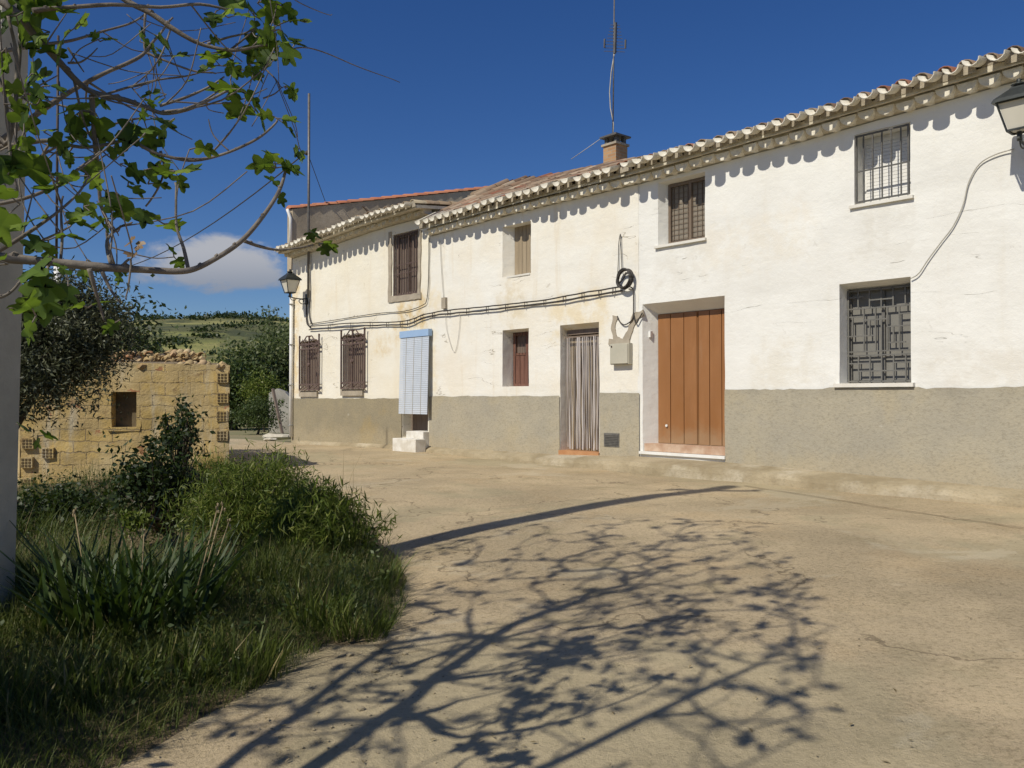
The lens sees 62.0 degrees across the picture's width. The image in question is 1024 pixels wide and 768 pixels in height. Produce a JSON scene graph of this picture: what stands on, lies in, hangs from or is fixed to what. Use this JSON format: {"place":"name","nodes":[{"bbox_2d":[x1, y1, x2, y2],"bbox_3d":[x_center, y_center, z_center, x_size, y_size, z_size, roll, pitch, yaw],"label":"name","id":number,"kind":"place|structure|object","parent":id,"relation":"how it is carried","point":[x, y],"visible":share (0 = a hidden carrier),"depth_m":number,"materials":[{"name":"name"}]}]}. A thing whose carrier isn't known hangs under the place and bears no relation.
{"place":"outdoors","nodes":[
{"label":"outdoors","id":0,"kind":"place"},
{"bbox_2d":[111,317,289,362],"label":"hill","id":1,"kind":"structure","parent":0,"point":[209,343],"depth_m":137.62,"materials":[{"name":"green plant"}]},
{"bbox_2d":[122,308,286,364],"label":"hill scrub","id":2,"kind":"object","parent":1,"relation":"on","point":[234,315],"visible":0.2,"depth_m":151.78,"materials":[{"name":"green plant"}]},
{"bbox_2d":[0,453,422,767],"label":"grass","id":3,"kind":"structure","parent":0,"point":[10,629],"depth_m":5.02,"materials":[{"name":"green plant"}]},
{"bbox_2d":[0,0,29,626],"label":"utility pole","id":4,"kind":"object","parent":3,"relation":"on","point":[10,355],"visible":0.53,"depth_m":5.60,"materials":[{"name":"concrete"}]},
{"bbox_2d":[0,617,110,729],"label":"grass tuft","id":5,"kind":"object","parent":3,"relation":"on","point":[28,680],"visible":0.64,"depth_m":4.09,"materials":[{"name":"green plant"}]},
{"bbox_2d":[16,469,141,534],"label":"garden shrub","id":6,"kind":"object","parent":3,"relation":"on","point":[73,495],"visible":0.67,"depth_m":9.10,"materials":[{"name":"green plant"}]},
{"bbox_2d":[1,539,172,609],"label":"iris clump","id":7,"kind":"object","parent":3,"relation":"on","point":[26,594],"visible":0.2,"depth_m":5.76,"materials":[{"name":"green plant"}]},
{"bbox_2d":[11,626,184,711],"bbox_3d":[-2.091,1.420,4.280,0.886,0.344,0.664,0,-1,21],"label":"grass tuft","id":8,"kind":"object","parent":3,"relation":"on","point":[99,676],"visible":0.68,"depth_m":4.22,"materials":[{"name":"green plant"}]},
{"bbox_2d":[120,508,172,539],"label":"pale plant","id":9,"kind":"object","parent":3,"relation":"on","point":[138,522],"visible":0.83,"depth_m":7.81,"materials":[{"name":"green plant"}]},
{"bbox_2d":[0,502,297,651],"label":"iris clump","id":10,"kind":"object","parent":3,"relation":"on","point":[94,582],"visible":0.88,"depth_m":5.20,"materials":[{"name":"green plant"}]},
{"bbox_2d":[93,417,215,532],"bbox_3d":[-3.667,0.955,8.807,1.183,1.246,1.172,1,-1,-32],"label":"dark shrub","id":11,"kind":"object","parent":3,"relation":"on","point":[153,479],"visible":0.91,"depth_m":8.64,"materials":[{"name":"green plant"}]},
{"bbox_2d":[101,620,255,694],"bbox_3d":[-1.780,1.446,4.515,0.708,0.319,0.697,0,-1,0],"label":"grass tuft","id":12,"kind":"object","parent":3,"relation":"on","point":[187,666],"visible":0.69,"depth_m":4.52,"materials":[{"name":"green plant"}]},
{"bbox_2d":[154,394,210,521],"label":"dark shrub","id":13,"kind":"object","parent":3,"relation":"on","point":[191,429],"visible":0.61,"depth_m":9.28,"materials":[{"name":"green plant"}]},
{"bbox_2d":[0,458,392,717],"bbox_3d":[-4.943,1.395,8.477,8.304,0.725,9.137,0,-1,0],"label":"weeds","id":14,"kind":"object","parent":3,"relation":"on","point":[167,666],"visible":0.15,"depth_m":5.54,"materials":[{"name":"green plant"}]},
{"bbox_2d":[0,0,399,447],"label":"fig tree","id":15,"kind":"object","parent":3,"relation":"on","point":[57,37],"visible":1,"depth_m":2.96,"materials":[{"name":"green plant"}]},
{"bbox_2d":[123,431,318,554],"bbox_3d":[-2.444,0.976,7.742,1.706,1.133,1.757,0,-1,0],"label":"feathery shrub","id":16,"kind":"object","parent":3,"relation":"on","point":[230,492],"visible":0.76,"depth_m":7.48,"materials":[{"name":"green plant"}]},
{"bbox_2d":[179,615,306,689],"bbox_3d":[-1.489,1.461,4.681,0.689,0.344,0.690,0,-1,0],"label":"grass tuft","id":17,"kind":"object","parent":3,"relation":"on","point":[273,657],"visible":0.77,"depth_m":4.65,"materials":[{"name":"green plant"}]},
{"bbox_2d":[235,500,271,550],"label":"grass tuft","id":18,"kind":"object","parent":3,"relation":"on","point":[257,528],"visible":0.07,"depth_m":7.45,"materials":[{"name":"green plant"}]},
{"bbox_2d":[201,530,324,597],"bbox_3d":[-1.795,1.298,6.171,0.943,0.470,0.816,0,-1,0],"label":"grass tuft","id":19,"kind":"object","parent":3,"relation":"on","point":[268,563],"visible":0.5,"depth_m":6.13,"materials":[{"name":"green plant"}]},
{"bbox_2d":[246,558,374,632],"bbox_3d":[-1.253,1.362,5.477,0.815,0.411,0.772,-1,-1,31],"label":"grass tuft","id":20,"kind":"object","parent":3,"relation":"on","point":[312,605],"visible":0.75,"depth_m":5.45,"materials":[{"name":"green plant"}]},
{"bbox_2d":[239,469,402,563],"bbox_3d":[-1.730,1.098,7.256,1.393,0.832,1.259,-1,-1,40],"label":"green shrub","id":21,"kind":"object","parent":3,"relation":"on","point":[318,508],"visible":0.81,"depth_m":7.05,"materials":[{"name":"green plant"}]},
{"bbox_2d":[291,442,366,508],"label":"dry weed","id":22,"kind":"object","parent":3,"relation":"on","point":[350,478],"visible":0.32,"depth_m":8.82,"materials":[{"name":"plant"}]},
{"bbox_2d":[289,502,393,560],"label":"grass tuft","id":23,"kind":"object","parent":3,"relation":"on","point":[357,541],"visible":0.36,"depth_m":7.11,"materials":[{"name":"green plant"}]},
{"bbox_2d":[304,580,410,642],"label":"grass tuft","id":24,"kind":"object","parent":3,"relation":"on","point":[346,620],"visible":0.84,"depth_m":5.32,"materials":[{"name":"green plant"}]},
{"bbox_2d":[323,547,417,593],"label":"grass tuft","id":25,"kind":"object","parent":3,"relation":"on","point":[385,575],"visible":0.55,"depth_m":6.34,"materials":[{"name":"green plant"}]},
{"bbox_2d":[229,423,290,441],"bbox_3d":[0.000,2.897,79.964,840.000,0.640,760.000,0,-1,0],"label":"ground","id":26,"kind":"structure","parent":0,"point":[242,434],"depth_m":34.19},
{"bbox_2d":[19,249,157,441],"bbox_3d":[-5.880,0.087,10.650,2.585,3.526,2.742,0,-1,0],"label":"olive tree","id":27,"kind":"object","parent":26,"relation":"on","point":[53,364],"visible":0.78,"depth_m":10.58,"materials":[{"name":"green plant"}]},
{"bbox_2d":[22,274,209,361],"bbox_3d":[-8.662,-0.076,17.014,4.136,4.144,4.577,-1,-1,37],"label":"evergreen tree","id":28,"kind":"object","parent":26,"relation":"on","point":[157,344],"visible":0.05,"depth_m":17.27,"materials":[{"name":"green plant"}]},
{"bbox_2d":[18,349,229,486],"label":"shed","id":29,"kind":"structure","parent":26,"relation":"on","point":[156,386],"depth_m":13.90,"materials":[{"name":"beige stone"}]},
{"bbox_2d":[107,389,140,430],"bbox_3d":[-6.321,0.425,13.970,0.524,0.687,0.225,0,-1,-6],"label":"window frame","id":30,"kind":"structure","parent":29,"relation":"in","point":[138,422],"depth_m":13.86,"materials":[{"name":"beige stone"}]},
{"bbox_2d":[206,350,284,429],"bbox_3d":[-12.952,0.455,39.786,5.348,4.281,4.738,-1,-1,40],"label":"tree","id":31,"kind":"object","parent":26,"relation":"on","point":[237,369],"visible":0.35,"depth_m":39.43,"materials":[{"name":"green plant"}]},
{"bbox_2d":[211,333,288,426],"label":"tree","id":32,"kind":"object","parent":26,"relation":"on","point":[259,351],"visible":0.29,"depth_m":43.35,"materials":[{"name":"green plant"}]},
{"bbox_2d":[227,305,288,422],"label":"tree","id":33,"kind":"object","parent":26,"relation":"on","point":[268,324],"visible":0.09,"depth_m":49.43,"materials":[{"name":"green plant"}]},
{"bbox_2d":[229,393,287,434],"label":"bush","id":34,"kind":"object","parent":26,"relation":"on","point":[261,408],"visible":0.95,"depth_m":33.63,"materials":[{"name":"green plant"}]},
{"bbox_2d":[231,366,288,431],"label":"bush","id":35,"kind":"object","parent":26,"relation":"on","point":[262,386],"visible":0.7,"depth_m":36.76,"materials":[{"name":"green plant"}]},
{"bbox_2d":[250,306,289,392],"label":"tree","id":36,"kind":"object","parent":26,"relation":"on","point":[282,332],"visible":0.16,"depth_m":44.85,"materials":[{"name":"green plant"}]},
{"bbox_2d":[262,433,289,439],"bbox_3d":[-7.385,1.653,26.676,0.831,0.231,0.502,0,-1,0],"label":"boulder","id":37,"kind":"object","parent":26,"relation":"on","point":[278,436],"visible":0.81,"depth_m":26.52,"materials":[{"name":"white stone"}]},
{"bbox_2d":[271,388,283,433],"bbox_3d":[-9.163,1.055,33.300,0.090,1.778,0.869,1,-1,-43],"label":"post","id":38,"kind":"object","parent":26,"relation":"on","point":[277,410],"visible":0.86,"depth_m":33.27,"materials":[{"name":"grey wood"}]},
{"bbox_2d":[269,389,288,432],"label":"ruined wall","id":39,"kind":"structure","parent":26,"relation":"on","point":[281,394],"depth_m":35.91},
{"bbox_2d":[273,186,509,452],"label":"house","id":40,"kind":"structure","parent":26,"relation":"on","point":[343,384],"depth_m":21.15,"materials":[{"name":"paint"}]},
{"bbox_2d":[278,269,307,304],"bbox_3d":[-5.833,-2.615,22.859,0.735,0.922,0.470,1,-1,-41],"label":"street lamp","id":41,"kind":"object","parent":40,"relation":"attached to","point":[289,279],"visible":1,"depth_m":22.70,"materials":[{"name":"metal"}]},
{"bbox_2d":[305,93,311,327],"bbox_3d":[-5.492,-4.667,22.953,0.100,6.335,0.339,1,-1,-40],"label":"mast","id":42,"kind":"object","parent":40,"relation":"attached to","point":[308,225],"visible":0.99,"depth_m":22.91,"materials":[{"name":"grey metal"}]},
{"bbox_2d":[68,153,304,271],"bbox_3d":[-19.132,-7.237,41.540,0.038,3.950,45.754,1,-1,-36],"label":"overhead cable","id":43,"kind":"object","parent":42,"relation":"attached to","point":[213,222],"visible":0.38,"depth_m":29.23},
{"bbox_2d":[299,334,321,396],"bbox_3d":[-5.368,-0.491,22.897,0.344,1.666,1.238,1,-1,-41],"label":"window","id":44,"kind":"structure","parent":40,"relation":"in","point":[312,350],"depth_m":22.84,"materials":[{"name":"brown wood"}]},
{"bbox_2d":[340,327,367,395],"bbox_3d":[-3.885,-0.544,21.199,0.344,1.666,1.266,1,-1,-41],"label":"window","id":45,"kind":"structure","parent":40,"relation":"in","point":[356,344],"depth_m":21.18,"materials":[{"name":"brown wood"}]},
{"bbox_2d":[311,238,428,323],"bbox_3d":[-3.635,-2.418,20.852,0.017,1.560,5.495,1,-1,-41],"label":"wire","id":46,"kind":"object","parent":40,"relation":"attached to","point":[391,312],"visible":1,"depth_m":19.56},
{"bbox_2d":[388,229,421,302],"bbox_3d":[-2.408,-2.736,19.604,0.202,1.682,1.357,1,-1,-41],"label":"window","id":47,"kind":"structure","parent":40,"relation":"in","point":[408,245],"depth_m":19.61,"materials":[{"name":"brown wood"}]},
{"bbox_2d":[399,329,431,413],"bbox_3d":[-2.175,-0.267,19.042,0.135,1.871,1.130,1,-1,-41],"label":"door blind","id":48,"kind":"object","parent":40,"relation":"attached to","point":[420,398],"depth_m":19.00,"materials":[{"name":"plastic"}]},
{"bbox_2d":[412,338,427,430],"bbox_3d":[-1.987,0.021,19.360,0.022,2.376,1.002,1,-1,-41],"label":"door","id":49,"kind":"structure","parent":40,"relation":"in","point":[419,421],"depth_m":19.47,"materials":[{"name":"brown wood"}]},
{"bbox_2d":[415,132,644,455],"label":"house","id":50,"kind":"structure","parent":26,"relation":"on","point":[497,377],"depth_m":16.27,"materials":[{"name":"paint"}]},
{"bbox_2d":[440,245,443,296],"bbox_3d":[-1.518,-2.494,18.429,0.013,1.265,0.147,1,-1,-41],"label":"wire","id":51,"kind":"object","parent":50,"relation":"attached to","point":[441,269],"visible":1,"depth_m":18.43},
{"bbox_2d":[441,297,447,308],"bbox_3d":[-1.453,-1.742,18.350,0.070,0.236,0.140,1,-1,-41],"label":"junction box","id":52,"kind":"object","parent":50,"relation":"attached to","point":[444,303],"visible":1,"depth_m":18.32,"materials":[{"name":"beige plastic"}]},
{"bbox_2d":[445,314,459,351],"bbox_3d":[-1.260,-1.086,18.119,0.010,0.827,0.517,1,-1,-41],"label":"wire","id":53,"kind":"object","parent":50,"relation":"attached to","point":[458,334],"visible":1,"depth_m":18.06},
{"bbox_2d":[308,286,622,329],"bbox_3d":[-1.776,-1.478,18.703,0.095,0.304,11.171,1,-1,-41],"label":"cable bundle","id":54,"kind":"object","parent":50,"relation":"attached to","point":[505,307],"visible":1,"depth_m":17.28,"materials":[{"name":"rubber"}]},
{"bbox_2d":[507,224,530,277],"bbox_3d":[0.210,-2.609,16.664,0.244,1.032,0.703,1,-1,-41],"label":"window","id":55,"kind":"structure","parent":50,"relation":"in","point":[522,233],"depth_m":16.80,"materials":[{"name":"brown wood"}]},
{"bbox_2d":[513,332,528,385],"bbox_3d":[0.304,-0.488,16.837,0.108,1.177,0.860,1,-1,-41],"label":"window","id":56,"kind":"structure","parent":50,"relation":"in","point":[521,339],"depth_m":16.94,"materials":[{"name":"brown wood"}]},
{"bbox_2d":[565,334,599,450],"bbox_3d":[1.313,0.156,15.390,0.083,2.070,0.969,1,-1,-41],"label":"door curtain","id":57,"kind":"object","parent":50,"relation":"hanging from","point":[578,377],"depth_m":15.40,"materials":[{"name":"grey fabric"}]},
{"bbox_2d":[567,328,598,450],"bbox_3d":[1.401,0.125,15.473,0.185,2.295,1.053,1,-1,-41],"label":"door","id":58,"kind":"structure","parent":50,"relation":"in","point":[592,331],"depth_m":15.58,"materials":[{"name":"brown wood"}]},
{"bbox_2d":[603,0,626,140],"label":"antenna","id":59,"kind":"object","parent":50,"relation":"on","point":[614,38],"visible":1,"depth_m":19.24,"materials":[{"name":"grey metal"}]},
{"bbox_2d":[617,234,621,272],"bbox_3d":[1.843,-2.212,14.574,0.014,0.720,0.112,1,-1,-41],"label":"wire","id":60,"kind":"object","parent":50,"relation":"attached to","point":[618,252],"visible":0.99,"depth_m":14.57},
{"bbox_2d":[610,343,631,364],"bbox_3d":[1.847,-0.511,14.488,0.112,0.356,0.423,1,-1,-41],"label":"meter box","id":61,"kind":"object","parent":50,"relation":"attached to","point":[620,353],"visible":1,"depth_m":14.42,"materials":[{"name":"grey plastic"}]},
{"bbox_2d":[616,268,633,289],"bbox_3d":[1.904,-1.778,14.403,0.121,0.370,0.371,1,-1,-37],"label":"cable coil","id":62,"kind":"object","parent":50,"relation":"attached to","point":[630,278],"visible":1,"depth_m":14.35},
{"bbox_2d":[617,286,633,324],"bbox_3d":[1.923,-1.329,14.454,0.021,0.668,0.389,1,-1,-41],"label":"wire","id":63,"kind":"object","parent":62,"relation":"hanging from","point":[633,309],"visible":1,"depth_m":14.33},
{"bbox_2d":[633,313,642,323],"bbox_3d":[2.101,-1.098,14.232,0.024,0.182,0.220,1,-1,-42],"label":"wire","id":64,"kind":"object","parent":50,"relation":"attached to","point":[638,318],"visible":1,"depth_m":14.24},
{"bbox_2d":[620,45,1023,488],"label":"house","id":65,"kind":"structure","parent":26,"relation":"on","point":[795,317],"depth_m":11.57,"materials":[{"name":"paint"}]},
{"bbox_2d":[654,177,706,248],"bbox_3d":[2.774,-2.780,13.714,0.290,1.102,1.027,1,-1,-41],"label":"window","id":66,"kind":"structure","parent":65,"relation":"in","point":[686,199],"depth_m":13.78,"materials":[{"name":"brown wood"}]},
{"bbox_2d":[658,308,724,445],"bbox_3d":[2.949,-0.101,13.720,0.095,2.229,1.566,1,-1,-41],"label":"door","id":67,"kind":"structure","parent":65,"relation":"in","point":[691,345],"depth_m":13.74,"materials":[{"name":"paint"}]},
{"bbox_2d":[833,285,914,386],"bbox_3d":[4.880,-0.651,11.332,0.415,1.386,1.071,1,-1,-41],"label":"window","id":68,"kind":"structure","parent":65,"relation":"in","point":[879,319],"depth_m":11.42,"materials":[{"name":"metal"}]},
{"bbox_2d":[849,123,913,208],"bbox_3d":[4.957,-2.864,11.285,0.390,1.038,0.846,1,-1,-41],"label":"window","id":69,"kind":"structure","parent":65,"relation":"in","point":[886,158],"depth_m":11.30,"materials":[{"name":"white glass"}]},
{"bbox_2d":[910,148,1014,278],"bbox_3d":[5.475,-2.050,10.411,0.020,1.404,1.218,1,-1,-41],"label":"wire","id":70,"kind":"object","parent":65,"relation":"attached to","point":[960,209],"visible":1,"depth_m":10.39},
{"bbox_2d":[991,78,1023,148],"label":"street lamp","id":71,"kind":"object","parent":65,"relation":"attached to","point":[1009,103],"visible":1,"depth_m":9.48,"materials":[{"name":"metal"}]},
{"bbox_2d":[17,439,1023,767],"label":"street","id":72,"kind":"structure","parent":0,"point":[781,585],"depth_m":5.02,"materials":[{"name":"concrete"}]},
{"bbox_2d":[54,78,60,284],"bbox_3d":[-8.022,-2.250,15.040,0.111,7.850,0.111,0,-1,0],"label":"metal pole","id":73,"kind":"object","parent":72,"relation":"on","point":[57,145],"depth_m":15.06,"materials":[{"name":"metal"}]},
{"bbox_2d":[263,438,276,440],"bbox_3d":[-7.249,1.669,25.557,0.406,0.132,0.278,0,-1,0],"label":"boulder","id":74,"kind":"object","parent":72,"relation":"on","point":[270,439],"visible":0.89,"depth_m":25.46,"materials":[{"name":"white stone"}]},
{"bbox_2d":[156,518,912,765],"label":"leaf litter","id":75,"kind":"object","parent":72,"relation":"on","point":[654,714],"visible":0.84,"depth_m":3.96,"materials":[{"name":"plant"}]},
{"bbox_2d":[245,514,1015,763],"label":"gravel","id":76,"kind":"structure","parent":72,"relation":"on","point":[374,670],"depth_m":4.58,"materials":[{"name":"beige gravel"}]},
{"bbox_2d":[293,440,1023,507],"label":"sidewalk","id":77,"kind":"structure","parent":72,"relation":"on","point":[835,481],"depth_m":12.07,"materials":[{"name":"beige concrete"}]},
{"bbox_2d":[745,485,1023,527],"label":"road joint","id":78,"kind":"object","parent":72,"relation":"on","point":[892,508],"visible":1,"depth_m":9.29,"materials":[{"name":"brown concrete"}]},
{"bbox_2d":[22,0,1023,320],"label":"sky","id":79,"kind":"structure","parent":0,"point":[488,92],"materials":[{"name":"blue"}]}
]}

